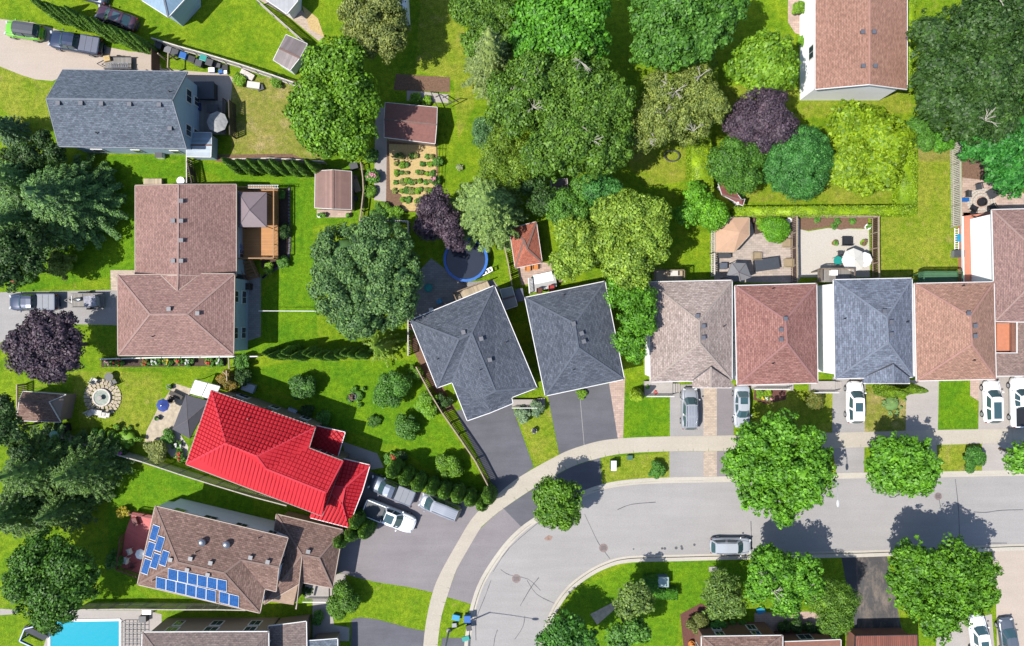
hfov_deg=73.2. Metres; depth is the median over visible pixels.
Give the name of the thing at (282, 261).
shrub
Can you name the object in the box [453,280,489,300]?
wooden deck
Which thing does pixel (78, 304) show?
utility trailer
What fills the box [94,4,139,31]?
parked car
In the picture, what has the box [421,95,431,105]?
shrub
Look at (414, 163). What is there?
garden bed
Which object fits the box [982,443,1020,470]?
driveway
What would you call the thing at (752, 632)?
window
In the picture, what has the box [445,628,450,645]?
street lamp
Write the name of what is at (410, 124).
garden shed
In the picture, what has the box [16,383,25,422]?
fence
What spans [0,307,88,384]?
tree
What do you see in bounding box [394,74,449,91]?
garden bed
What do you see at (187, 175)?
fence
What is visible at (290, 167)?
cedar tree
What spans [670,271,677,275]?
storage box
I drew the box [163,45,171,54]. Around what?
wheelie bin
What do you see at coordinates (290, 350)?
cedar tree
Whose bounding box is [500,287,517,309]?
storage shed
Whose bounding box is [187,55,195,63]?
wheelie bin
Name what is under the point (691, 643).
plant pot
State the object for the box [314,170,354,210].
garden shed
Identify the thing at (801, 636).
window
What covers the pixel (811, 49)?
window
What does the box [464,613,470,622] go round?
wheelie bin
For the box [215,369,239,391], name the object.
shrub
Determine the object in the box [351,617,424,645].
driveway
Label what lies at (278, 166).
cedar tree
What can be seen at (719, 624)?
shrub
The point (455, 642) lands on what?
driveway
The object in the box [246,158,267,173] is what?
cedar tree
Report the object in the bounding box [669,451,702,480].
driveway
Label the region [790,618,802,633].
shrub
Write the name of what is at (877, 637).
ribbed roof house
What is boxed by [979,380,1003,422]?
parked car
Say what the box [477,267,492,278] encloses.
pool ladder
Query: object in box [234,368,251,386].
shrub
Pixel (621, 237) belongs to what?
tree
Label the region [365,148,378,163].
shrub
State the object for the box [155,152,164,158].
air conditioner
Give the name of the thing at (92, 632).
swimming pool
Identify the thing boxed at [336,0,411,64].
tree
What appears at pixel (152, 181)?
storage box
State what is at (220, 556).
solar house
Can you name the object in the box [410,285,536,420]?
angled house
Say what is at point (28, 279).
shrub
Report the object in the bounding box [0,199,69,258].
spruce tree
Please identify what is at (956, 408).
lawn patch
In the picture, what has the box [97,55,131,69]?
utility trailer
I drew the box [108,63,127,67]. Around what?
aluminium ladder
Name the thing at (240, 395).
window
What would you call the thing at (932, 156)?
lawn patch
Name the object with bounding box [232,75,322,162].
lawn patch
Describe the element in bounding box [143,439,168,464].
shrub
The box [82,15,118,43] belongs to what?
cedar tree
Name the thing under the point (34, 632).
water slide
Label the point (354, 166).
storage box
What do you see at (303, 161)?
fence
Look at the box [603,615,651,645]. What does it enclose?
tree
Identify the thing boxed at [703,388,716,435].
driveway
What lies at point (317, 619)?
shrub
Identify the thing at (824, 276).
wooden deck
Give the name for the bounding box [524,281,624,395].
hipped house
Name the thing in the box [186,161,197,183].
fence
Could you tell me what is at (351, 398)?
plant pot
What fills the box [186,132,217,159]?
metal shed
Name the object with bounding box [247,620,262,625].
window
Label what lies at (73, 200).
spruce tree
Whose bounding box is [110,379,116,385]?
garden chair
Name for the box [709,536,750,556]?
parked car
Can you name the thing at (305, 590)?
shrub
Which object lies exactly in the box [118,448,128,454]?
shrub
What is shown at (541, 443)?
lawn patch
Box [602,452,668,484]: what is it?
lawn patch
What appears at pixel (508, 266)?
fence
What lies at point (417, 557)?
driveway
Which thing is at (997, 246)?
end house
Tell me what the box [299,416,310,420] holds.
window
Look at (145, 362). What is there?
shrub
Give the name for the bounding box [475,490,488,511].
cedar tree
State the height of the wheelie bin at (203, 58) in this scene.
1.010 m
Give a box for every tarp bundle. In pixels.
[83,295,100,307]
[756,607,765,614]
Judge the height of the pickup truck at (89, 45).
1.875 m
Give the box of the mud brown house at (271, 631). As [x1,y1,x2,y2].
[141,614,339,645]
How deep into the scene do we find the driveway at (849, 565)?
79.99 m
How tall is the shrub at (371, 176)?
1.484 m
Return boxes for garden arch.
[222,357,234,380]
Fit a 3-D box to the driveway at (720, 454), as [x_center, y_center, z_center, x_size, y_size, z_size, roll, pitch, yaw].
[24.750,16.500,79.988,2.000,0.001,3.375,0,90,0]
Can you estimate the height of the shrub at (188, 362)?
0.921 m
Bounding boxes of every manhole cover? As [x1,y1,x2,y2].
[512,574,520,582]
[599,544,607,551]
[934,493,941,499]
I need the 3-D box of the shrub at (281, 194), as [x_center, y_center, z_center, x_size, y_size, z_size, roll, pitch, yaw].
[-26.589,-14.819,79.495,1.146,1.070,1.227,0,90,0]
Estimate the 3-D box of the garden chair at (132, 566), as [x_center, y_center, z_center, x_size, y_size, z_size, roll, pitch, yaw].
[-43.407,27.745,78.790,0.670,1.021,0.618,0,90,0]
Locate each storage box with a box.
[131,516,139,525]
[142,610,152,614]
[143,179,163,184]
[213,62,220,68]
[220,64,227,71]
[241,383,256,393]
[349,162,358,170]
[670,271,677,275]
[717,253,730,257]
[719,263,726,268]
[829,270,837,275]
[956,234,960,241]
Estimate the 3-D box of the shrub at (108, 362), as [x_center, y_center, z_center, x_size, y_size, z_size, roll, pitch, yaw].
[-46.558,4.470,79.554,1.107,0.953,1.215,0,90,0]
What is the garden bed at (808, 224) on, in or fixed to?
on the lawn at (250, 32)
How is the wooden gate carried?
on the lawn at (250, 32)
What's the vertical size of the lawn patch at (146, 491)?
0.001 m
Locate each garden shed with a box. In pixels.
[16,391,75,422]
[273,34,308,74]
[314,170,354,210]
[384,102,437,146]
[510,221,542,268]
[550,178,568,191]
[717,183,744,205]
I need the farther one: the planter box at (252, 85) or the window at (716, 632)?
the planter box at (252, 85)
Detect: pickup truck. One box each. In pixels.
[9,292,60,311]
[47,29,105,56]
[362,498,416,532]
[367,474,416,506]
[1006,376,1023,427]
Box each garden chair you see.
[84,410,91,416]
[88,377,98,384]
[102,412,111,417]
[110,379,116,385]
[124,556,130,564]
[126,547,134,555]
[127,562,136,569]
[167,396,174,402]
[532,264,537,269]
[536,288,541,292]
[548,285,553,290]
[753,252,762,259]
[782,238,792,246]
[784,259,793,266]
[836,251,843,255]
[841,236,852,245]
[966,190,972,196]
[968,204,978,211]
[975,182,983,189]
[985,188,1000,198]
[987,203,1000,208]
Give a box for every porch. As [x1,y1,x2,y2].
[303,584,333,602]
[512,398,544,407]
[644,381,679,396]
[750,384,793,390]
[809,381,841,392]
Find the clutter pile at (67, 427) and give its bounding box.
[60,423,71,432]
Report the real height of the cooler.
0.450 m
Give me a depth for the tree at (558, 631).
74.52 m
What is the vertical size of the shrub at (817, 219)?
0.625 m
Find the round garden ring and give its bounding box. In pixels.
[664,150,679,161]
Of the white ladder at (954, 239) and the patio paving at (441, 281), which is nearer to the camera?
the white ladder at (954, 239)
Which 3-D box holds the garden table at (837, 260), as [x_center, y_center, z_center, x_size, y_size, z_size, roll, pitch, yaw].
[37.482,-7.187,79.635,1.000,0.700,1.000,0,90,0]
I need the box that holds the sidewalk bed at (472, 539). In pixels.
[423,428,1023,645]
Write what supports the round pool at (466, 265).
on the lawn at (250, 32)
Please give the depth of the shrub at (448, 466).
78.00 m
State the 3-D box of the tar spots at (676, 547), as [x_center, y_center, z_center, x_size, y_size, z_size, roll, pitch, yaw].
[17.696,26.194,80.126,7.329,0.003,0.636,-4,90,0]
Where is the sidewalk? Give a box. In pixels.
[424,429,1023,645]
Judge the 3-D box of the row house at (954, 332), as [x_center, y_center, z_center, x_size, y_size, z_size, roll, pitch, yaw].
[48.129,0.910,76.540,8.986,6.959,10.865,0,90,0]
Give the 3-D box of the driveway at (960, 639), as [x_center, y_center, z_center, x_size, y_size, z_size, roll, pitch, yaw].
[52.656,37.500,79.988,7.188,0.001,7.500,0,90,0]
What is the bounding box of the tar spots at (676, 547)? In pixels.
[633,543,695,549]
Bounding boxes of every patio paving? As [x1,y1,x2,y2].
[0,609,15,614]
[44,610,161,645]
[110,270,134,290]
[145,384,190,441]
[237,273,260,340]
[260,0,322,40]
[313,574,348,640]
[317,210,350,216]
[343,442,383,469]
[374,107,386,201]
[407,91,447,102]
[414,259,499,317]
[518,263,553,284]
[714,219,795,282]
[755,611,821,631]
[788,0,799,33]
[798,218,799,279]
[962,177,1023,215]
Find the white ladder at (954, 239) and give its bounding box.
[954,228,958,249]
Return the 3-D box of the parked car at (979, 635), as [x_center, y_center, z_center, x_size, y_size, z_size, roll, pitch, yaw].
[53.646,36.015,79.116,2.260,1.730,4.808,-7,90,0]
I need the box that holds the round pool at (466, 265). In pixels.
[443,238,487,281]
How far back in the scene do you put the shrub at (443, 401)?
78.77 m
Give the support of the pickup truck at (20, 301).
on the driveway at (10, 319)
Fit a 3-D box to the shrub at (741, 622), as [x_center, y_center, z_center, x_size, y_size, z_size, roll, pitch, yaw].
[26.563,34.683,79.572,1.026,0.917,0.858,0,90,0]
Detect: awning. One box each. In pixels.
[533,271,552,283]
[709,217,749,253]
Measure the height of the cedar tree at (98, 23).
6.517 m
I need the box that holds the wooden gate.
[145,44,176,70]
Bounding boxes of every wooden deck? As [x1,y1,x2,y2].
[115,511,151,577]
[199,98,226,134]
[237,186,278,280]
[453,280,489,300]
[528,275,556,293]
[651,270,684,280]
[811,268,854,281]
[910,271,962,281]
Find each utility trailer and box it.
[64,291,103,309]
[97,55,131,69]
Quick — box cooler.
[208,67,215,72]
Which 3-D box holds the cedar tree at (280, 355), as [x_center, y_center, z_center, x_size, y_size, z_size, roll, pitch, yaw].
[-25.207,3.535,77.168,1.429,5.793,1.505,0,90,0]
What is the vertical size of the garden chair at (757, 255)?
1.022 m
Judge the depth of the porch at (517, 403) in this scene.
79.40 m
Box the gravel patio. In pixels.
[800,228,869,276]
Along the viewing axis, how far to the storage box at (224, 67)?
79.74 m
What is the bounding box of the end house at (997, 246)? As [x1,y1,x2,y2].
[970,208,1023,375]
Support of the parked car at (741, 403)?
on the driveway at (725, 424)
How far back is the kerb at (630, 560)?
79.97 m
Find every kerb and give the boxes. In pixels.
[464,470,1020,645]
[469,474,1023,642]
[539,544,1023,642]
[540,546,1023,643]
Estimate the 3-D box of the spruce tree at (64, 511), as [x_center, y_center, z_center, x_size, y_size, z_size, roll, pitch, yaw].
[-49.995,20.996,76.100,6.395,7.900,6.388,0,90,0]
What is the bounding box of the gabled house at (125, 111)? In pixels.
[46,69,198,154]
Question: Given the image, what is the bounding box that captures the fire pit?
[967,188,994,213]
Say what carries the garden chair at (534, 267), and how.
on the patio paving at (524, 275)
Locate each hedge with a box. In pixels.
[642,572,678,599]
[685,134,714,199]
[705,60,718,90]
[729,204,916,218]
[891,150,917,204]
[908,0,916,82]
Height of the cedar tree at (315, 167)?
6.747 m
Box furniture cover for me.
[753,257,779,271]
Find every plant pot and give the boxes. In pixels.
[349,393,355,400]
[424,284,432,291]
[688,640,694,645]
[832,240,837,245]
[860,239,867,245]
[864,223,871,228]
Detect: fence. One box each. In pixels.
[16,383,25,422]
[19,625,32,641]
[39,429,288,505]
[80,602,245,610]
[99,356,260,359]
[151,37,302,87]
[186,157,192,183]
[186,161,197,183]
[228,99,236,138]
[231,158,327,164]
[256,0,308,45]
[359,162,364,219]
[407,221,410,355]
[416,366,488,486]
[504,247,511,285]
[710,230,714,276]
[729,215,876,217]
[790,216,797,282]
[870,216,879,277]
[950,141,961,227]
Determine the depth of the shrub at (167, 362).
79.36 m
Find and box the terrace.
[958,212,990,281]
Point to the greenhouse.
(200, 388)
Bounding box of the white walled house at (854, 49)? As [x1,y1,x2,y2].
[800,0,907,99]
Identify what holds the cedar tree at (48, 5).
on the lawn at (250, 32)
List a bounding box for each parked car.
[4,18,45,42]
[83,0,108,4]
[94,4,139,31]
[418,492,461,521]
[680,387,700,429]
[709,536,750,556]
[732,385,751,427]
[844,381,866,422]
[966,614,990,645]
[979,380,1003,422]
[994,616,1018,645]
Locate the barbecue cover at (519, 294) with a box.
[515,288,523,301]
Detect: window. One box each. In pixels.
[90,149,107,151]
[130,149,144,152]
[164,627,180,630]
[169,150,183,153]
[171,621,185,625]
[174,507,187,511]
[185,123,190,137]
[186,87,191,104]
[194,95,198,107]
[203,515,218,519]
[203,627,219,630]
[209,620,224,625]
[235,290,238,302]
[235,327,237,338]
[236,394,251,398]
[236,522,248,526]
[239,248,242,257]
[241,290,245,303]
[241,327,245,338]
[243,626,257,630]
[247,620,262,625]
[268,405,280,409]
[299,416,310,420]
[711,627,721,630]
[714,631,724,634]
[745,624,757,629]
[750,631,761,634]
[796,634,813,639]
[809,43,813,60]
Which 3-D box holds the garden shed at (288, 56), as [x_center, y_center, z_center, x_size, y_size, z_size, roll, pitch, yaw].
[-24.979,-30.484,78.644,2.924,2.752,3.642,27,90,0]
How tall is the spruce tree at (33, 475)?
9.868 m
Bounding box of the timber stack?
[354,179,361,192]
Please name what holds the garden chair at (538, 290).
on the wooden deck at (532, 286)
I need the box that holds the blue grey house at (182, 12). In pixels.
[141,0,200,25]
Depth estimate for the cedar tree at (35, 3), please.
76.53 m
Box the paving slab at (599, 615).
[590,603,614,624]
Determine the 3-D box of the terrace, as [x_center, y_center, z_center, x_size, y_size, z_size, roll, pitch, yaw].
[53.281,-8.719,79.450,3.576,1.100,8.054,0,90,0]
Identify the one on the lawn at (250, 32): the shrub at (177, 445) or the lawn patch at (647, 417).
the lawn patch at (647, 417)
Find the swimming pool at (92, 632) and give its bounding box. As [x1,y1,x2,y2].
[48,618,121,645]
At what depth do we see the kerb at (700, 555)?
80.12 m
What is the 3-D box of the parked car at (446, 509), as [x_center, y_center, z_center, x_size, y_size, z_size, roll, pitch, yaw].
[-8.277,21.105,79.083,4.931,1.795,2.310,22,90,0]
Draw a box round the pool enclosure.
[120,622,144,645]
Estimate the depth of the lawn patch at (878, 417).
79.99 m
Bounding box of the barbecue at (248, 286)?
[245,283,252,289]
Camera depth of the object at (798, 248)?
79.99 m
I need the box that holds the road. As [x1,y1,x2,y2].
[470,476,1023,645]
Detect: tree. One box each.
[0,114,32,148]
[0,129,66,172]
[0,158,52,205]
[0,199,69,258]
[0,221,53,292]
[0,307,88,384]
[0,392,43,461]
[0,420,88,501]
[0,484,61,539]
[0,526,101,635]
[20,153,128,251]
[30,0,54,18]
[32,489,102,533]
[34,0,68,25]
[43,1,72,25]
[50,4,84,30]
[50,428,135,502]
[59,6,91,32]
[63,5,97,34]
[79,14,102,36]
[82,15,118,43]
[90,16,121,44]
[103,23,129,47]
[108,24,142,52]
[119,28,148,53]
[128,31,158,53]
[221,157,245,174]
[235,158,258,175]
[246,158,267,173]
[258,159,280,176]
[261,346,280,355]
[267,349,285,360]
[269,159,291,175]
[277,352,293,359]
[281,343,303,356]
[282,35,382,163]
[282,160,302,177]
[290,348,309,361]
[291,159,312,176]
[302,345,317,356]
[304,159,325,173]
[306,211,424,341]
[307,348,322,358]
[314,348,329,360]
[323,348,339,360]
[333,527,349,548]
[334,347,347,359]
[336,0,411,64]
[339,346,354,356]
[344,527,358,541]
[347,346,360,359]
[349,507,367,529]
[355,346,372,359]
[357,518,377,539]
[361,329,405,367]
[385,458,405,478]
[397,464,417,485]
[410,470,429,491]
[412,184,465,252]
[424,475,441,494]
[437,479,453,499]
[448,0,522,60]
[448,176,528,252]
[449,481,467,503]
[461,26,519,104]
[463,486,478,506]
[471,116,495,148]
[475,120,534,190]
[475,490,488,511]
[481,483,497,504]
[484,45,636,184]
[506,0,613,64]
[512,156,555,215]
[531,474,584,531]
[534,607,599,645]
[542,175,591,225]
[547,187,672,290]
[580,171,623,206]
[603,277,658,364]
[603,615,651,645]
[611,578,655,621]
[627,0,750,71]
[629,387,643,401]
[630,63,731,154]
[672,180,730,232]
[700,566,748,620]
[705,135,767,196]
[720,407,838,528]
[722,26,800,97]
[722,87,799,155]
[743,542,825,618]
[761,125,834,202]
[805,576,862,638]
[824,98,917,197]
[863,430,944,498]
[872,384,908,397]
[883,532,1004,645]
[892,382,928,394]
[905,0,1023,145]
[906,115,935,151]
[930,131,955,152]
[957,98,1023,199]
[998,440,1023,474]
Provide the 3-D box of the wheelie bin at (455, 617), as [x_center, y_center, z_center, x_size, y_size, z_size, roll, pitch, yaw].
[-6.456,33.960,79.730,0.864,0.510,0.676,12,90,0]
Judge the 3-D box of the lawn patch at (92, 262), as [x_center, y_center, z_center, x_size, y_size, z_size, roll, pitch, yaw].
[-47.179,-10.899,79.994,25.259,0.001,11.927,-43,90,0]
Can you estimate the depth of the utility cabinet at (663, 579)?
78.79 m
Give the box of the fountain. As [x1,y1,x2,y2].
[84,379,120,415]
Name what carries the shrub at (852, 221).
on the garden bed at (808, 224)
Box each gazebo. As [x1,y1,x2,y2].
[173,394,206,438]
[238,192,272,228]
[720,263,750,282]
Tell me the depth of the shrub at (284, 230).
79.08 m
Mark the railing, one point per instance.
(263, 185)
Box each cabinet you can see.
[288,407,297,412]
[610,459,616,470]
[657,574,668,586]
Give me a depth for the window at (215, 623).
78.21 m
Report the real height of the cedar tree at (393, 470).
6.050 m
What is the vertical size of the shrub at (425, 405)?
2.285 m
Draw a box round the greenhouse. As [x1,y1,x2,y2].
[189,378,221,398]
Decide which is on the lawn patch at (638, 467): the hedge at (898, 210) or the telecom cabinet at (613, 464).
the telecom cabinet at (613, 464)
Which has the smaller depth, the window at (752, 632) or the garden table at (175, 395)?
the window at (752, 632)
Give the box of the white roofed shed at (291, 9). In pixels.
[266,0,301,18]
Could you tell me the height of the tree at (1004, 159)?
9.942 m
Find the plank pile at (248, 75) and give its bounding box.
[239,69,254,80]
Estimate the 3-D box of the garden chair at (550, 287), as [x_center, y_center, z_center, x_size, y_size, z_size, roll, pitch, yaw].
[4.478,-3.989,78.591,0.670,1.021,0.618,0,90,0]
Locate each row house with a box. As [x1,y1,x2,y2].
[645,280,732,387]
[733,283,817,385]
[817,278,913,383]
[913,281,996,380]
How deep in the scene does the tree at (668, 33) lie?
71.00 m
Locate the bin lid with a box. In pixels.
[462,636,469,641]
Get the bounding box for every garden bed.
[101,358,225,366]
[166,432,187,457]
[215,154,305,163]
[261,188,289,267]
[302,6,323,36]
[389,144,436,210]
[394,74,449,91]
[411,333,454,411]
[680,603,724,645]
[752,222,762,233]
[754,390,786,403]
[800,218,867,229]
[962,145,988,179]
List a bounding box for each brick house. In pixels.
[695,622,782,645]
[774,630,840,645]
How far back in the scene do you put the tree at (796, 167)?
73.73 m
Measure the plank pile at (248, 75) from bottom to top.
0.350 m
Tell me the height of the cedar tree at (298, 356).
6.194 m
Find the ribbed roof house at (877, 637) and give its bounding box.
[846,628,917,645]
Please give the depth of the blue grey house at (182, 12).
77.38 m
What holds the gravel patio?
on the lawn at (250, 32)
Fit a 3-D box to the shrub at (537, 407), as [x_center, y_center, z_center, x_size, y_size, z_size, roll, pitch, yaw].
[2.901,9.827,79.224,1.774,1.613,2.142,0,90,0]
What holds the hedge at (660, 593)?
on the lawn at (833, 568)
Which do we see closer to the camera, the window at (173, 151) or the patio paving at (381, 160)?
the window at (173, 151)
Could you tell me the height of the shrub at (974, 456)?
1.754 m
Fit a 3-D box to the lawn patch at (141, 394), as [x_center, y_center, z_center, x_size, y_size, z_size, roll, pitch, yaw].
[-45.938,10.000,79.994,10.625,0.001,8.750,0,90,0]
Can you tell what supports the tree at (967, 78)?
on the lawn at (250, 32)
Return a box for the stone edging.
[262,187,290,278]
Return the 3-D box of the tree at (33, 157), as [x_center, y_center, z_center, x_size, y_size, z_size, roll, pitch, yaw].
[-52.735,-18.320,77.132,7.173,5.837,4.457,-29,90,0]
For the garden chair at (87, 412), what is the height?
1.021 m
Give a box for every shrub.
[19,275,34,284]
[46,250,77,280]
[90,427,105,442]
[104,357,112,366]
[105,548,124,569]
[107,422,142,449]
[112,356,124,366]
[116,506,129,518]
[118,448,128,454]
[141,356,150,366]
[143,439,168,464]
[150,358,161,365]
[160,428,174,443]
[162,356,173,366]
[171,440,182,450]
[174,356,183,365]
[175,450,184,462]
[184,358,193,366]
[205,357,214,366]
[214,357,223,366]
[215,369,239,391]
[232,72,246,86]
[232,352,249,369]
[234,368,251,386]
[263,262,273,274]
[270,73,283,88]
[276,255,288,268]
[278,189,284,198]
[278,222,290,239]
[287,374,315,399]
[300,405,314,416]
[302,584,313,596]
[312,609,323,625]
[315,409,331,426]
[326,579,361,620]
[346,386,365,407]
[364,185,376,198]
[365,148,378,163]
[365,169,379,183]
[367,415,381,427]
[369,202,388,217]
[372,370,412,408]
[379,201,389,209]
[383,451,398,464]
[385,205,403,224]
[394,413,419,440]
[396,450,407,460]
[407,364,424,379]
[409,92,421,104]
[414,389,437,419]
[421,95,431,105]
[430,175,440,185]
[432,156,443,166]
[435,453,463,479]
[436,393,452,407]
[456,164,462,170]
[514,405,531,423]
[530,399,544,417]
[576,389,586,399]
[647,460,665,478]
[685,612,709,634]
[710,619,727,627]
[728,619,735,624]
[738,620,746,624]
[756,217,763,230]
[756,390,764,398]
[760,216,790,243]
[764,390,771,396]
[777,619,790,633]
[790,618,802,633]
[791,0,804,14]
[797,35,803,46]
[802,621,815,633]
[804,390,824,409]
[814,217,820,222]
[815,626,823,633]
[827,630,841,641]
[830,222,836,229]
[834,218,840,224]
[849,218,855,224]
[882,397,906,415]
[962,446,986,473]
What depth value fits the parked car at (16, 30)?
78.68 m
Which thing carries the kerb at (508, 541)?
on the road
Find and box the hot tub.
[194,81,217,100]
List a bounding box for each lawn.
[0,0,1023,645]
[540,546,1019,645]
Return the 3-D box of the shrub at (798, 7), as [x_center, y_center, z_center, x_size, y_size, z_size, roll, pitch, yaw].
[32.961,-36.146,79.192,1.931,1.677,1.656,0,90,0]
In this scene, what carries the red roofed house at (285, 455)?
on the lawn at (250, 32)
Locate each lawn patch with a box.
[0,67,52,133]
[16,156,185,291]
[70,372,161,445]
[87,469,252,606]
[193,161,357,354]
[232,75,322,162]
[233,361,484,491]
[415,0,473,138]
[520,409,557,465]
[561,559,748,645]
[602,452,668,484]
[622,131,692,187]
[623,393,669,437]
[720,180,892,203]
[721,86,797,127]
[752,390,832,432]
[795,91,910,117]
[865,384,905,431]
[880,161,958,279]
[918,149,950,160]
[938,381,977,429]
[938,444,980,474]
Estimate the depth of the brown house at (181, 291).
74.66 m
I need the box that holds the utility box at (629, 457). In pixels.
[627,455,632,459]
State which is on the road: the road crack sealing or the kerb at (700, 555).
the road crack sealing
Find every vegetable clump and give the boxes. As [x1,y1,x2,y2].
[393,169,398,176]
[398,152,404,159]
[399,161,404,168]
[399,178,406,185]
[403,186,408,193]
[404,196,411,203]
[407,179,413,185]
[408,152,413,158]
[408,187,414,194]
[426,161,432,166]
[429,169,434,175]
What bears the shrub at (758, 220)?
on the garden bed at (755, 229)
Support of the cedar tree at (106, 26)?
on the lawn at (250, 32)
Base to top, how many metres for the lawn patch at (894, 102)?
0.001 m
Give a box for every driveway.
[0,19,232,101]
[0,290,116,341]
[337,471,477,591]
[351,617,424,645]
[441,638,469,645]
[447,509,523,603]
[455,404,532,493]
[503,458,601,526]
[548,383,617,454]
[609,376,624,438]
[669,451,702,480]
[670,384,702,435]
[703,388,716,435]
[703,451,716,476]
[717,383,733,435]
[717,451,731,475]
[832,377,864,432]
[833,447,864,472]
[842,557,857,627]
[856,556,901,628]
[906,380,938,430]
[924,445,936,458]
[936,614,993,645]
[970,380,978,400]
[978,376,1023,428]
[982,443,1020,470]
[993,550,1023,645]
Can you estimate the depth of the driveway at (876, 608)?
79.99 m
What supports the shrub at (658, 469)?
on the lawn patch at (638, 467)
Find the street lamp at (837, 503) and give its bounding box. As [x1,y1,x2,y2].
[832,480,839,506]
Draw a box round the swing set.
[430,91,459,106]
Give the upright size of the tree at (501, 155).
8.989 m
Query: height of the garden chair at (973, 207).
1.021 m
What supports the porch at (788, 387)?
on the lawn at (250, 32)
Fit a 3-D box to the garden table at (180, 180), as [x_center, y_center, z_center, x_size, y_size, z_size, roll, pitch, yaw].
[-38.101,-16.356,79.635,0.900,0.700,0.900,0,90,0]
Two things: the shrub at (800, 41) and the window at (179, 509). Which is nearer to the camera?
the window at (179, 509)
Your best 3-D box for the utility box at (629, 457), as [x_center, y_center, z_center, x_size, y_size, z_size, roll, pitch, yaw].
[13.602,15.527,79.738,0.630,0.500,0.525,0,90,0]
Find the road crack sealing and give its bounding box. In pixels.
[475,479,1022,645]
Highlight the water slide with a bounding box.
[20,625,47,645]
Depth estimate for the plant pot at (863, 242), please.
79.46 m
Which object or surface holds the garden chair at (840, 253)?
on the gravel patio
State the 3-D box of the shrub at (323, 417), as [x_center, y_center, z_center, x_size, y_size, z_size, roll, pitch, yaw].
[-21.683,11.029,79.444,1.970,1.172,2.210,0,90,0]
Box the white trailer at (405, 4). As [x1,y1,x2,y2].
[397,0,409,25]
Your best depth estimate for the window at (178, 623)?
78.24 m
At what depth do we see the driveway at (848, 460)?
79.99 m
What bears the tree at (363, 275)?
on the lawn at (250, 32)
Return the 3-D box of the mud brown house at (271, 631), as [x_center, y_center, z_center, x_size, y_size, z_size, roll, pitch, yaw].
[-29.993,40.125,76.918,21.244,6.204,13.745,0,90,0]
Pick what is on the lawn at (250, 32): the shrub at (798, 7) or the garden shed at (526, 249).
the garden shed at (526, 249)
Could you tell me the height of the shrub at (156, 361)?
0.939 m
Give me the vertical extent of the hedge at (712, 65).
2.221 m
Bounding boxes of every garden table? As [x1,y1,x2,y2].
[90,409,101,415]
[105,373,114,380]
[169,390,182,399]
[177,177,184,183]
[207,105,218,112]
[833,256,841,264]
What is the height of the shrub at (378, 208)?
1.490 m
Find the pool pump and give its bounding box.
[139,614,148,622]
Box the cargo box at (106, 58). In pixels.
[103,55,110,61]
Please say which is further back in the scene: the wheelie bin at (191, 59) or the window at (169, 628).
the wheelie bin at (191, 59)
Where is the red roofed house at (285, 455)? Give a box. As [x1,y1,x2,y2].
[185,390,370,528]
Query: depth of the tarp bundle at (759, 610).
79.69 m
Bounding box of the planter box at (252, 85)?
[247,81,260,89]
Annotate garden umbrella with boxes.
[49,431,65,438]
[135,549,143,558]
[156,399,170,411]
[207,111,227,131]
[842,248,863,270]
[863,252,871,266]
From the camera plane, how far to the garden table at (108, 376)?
79.28 m
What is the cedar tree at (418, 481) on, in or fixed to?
on the lawn at (250, 32)
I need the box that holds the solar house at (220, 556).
[137,498,343,613]
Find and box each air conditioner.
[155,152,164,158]
[951,250,964,257]
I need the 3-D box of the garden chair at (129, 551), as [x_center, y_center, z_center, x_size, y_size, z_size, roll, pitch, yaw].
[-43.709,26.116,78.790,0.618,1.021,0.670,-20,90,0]
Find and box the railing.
[247,185,278,187]
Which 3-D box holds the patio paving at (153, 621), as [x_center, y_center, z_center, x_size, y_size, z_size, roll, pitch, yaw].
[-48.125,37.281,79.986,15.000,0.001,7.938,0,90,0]
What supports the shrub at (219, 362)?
on the garden bed at (137, 362)
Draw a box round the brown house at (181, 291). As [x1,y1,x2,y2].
[117,184,248,355]
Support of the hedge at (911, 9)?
on the lawn at (250, 32)
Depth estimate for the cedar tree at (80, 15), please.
76.37 m
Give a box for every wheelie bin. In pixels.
[154,41,164,50]
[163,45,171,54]
[170,48,179,57]
[179,51,188,60]
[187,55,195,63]
[194,59,204,68]
[199,54,207,61]
[205,58,213,66]
[452,613,459,620]
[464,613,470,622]
[466,623,471,630]
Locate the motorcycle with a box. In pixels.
[70,296,83,302]
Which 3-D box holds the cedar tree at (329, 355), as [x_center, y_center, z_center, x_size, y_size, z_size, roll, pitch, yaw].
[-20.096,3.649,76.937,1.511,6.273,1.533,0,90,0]
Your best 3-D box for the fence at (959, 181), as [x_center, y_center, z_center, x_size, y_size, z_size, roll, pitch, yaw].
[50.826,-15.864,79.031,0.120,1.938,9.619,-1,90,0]
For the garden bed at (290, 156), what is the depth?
79.98 m
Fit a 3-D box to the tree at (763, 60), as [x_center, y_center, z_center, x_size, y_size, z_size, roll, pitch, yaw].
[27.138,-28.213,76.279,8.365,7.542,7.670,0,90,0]
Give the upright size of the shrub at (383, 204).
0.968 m

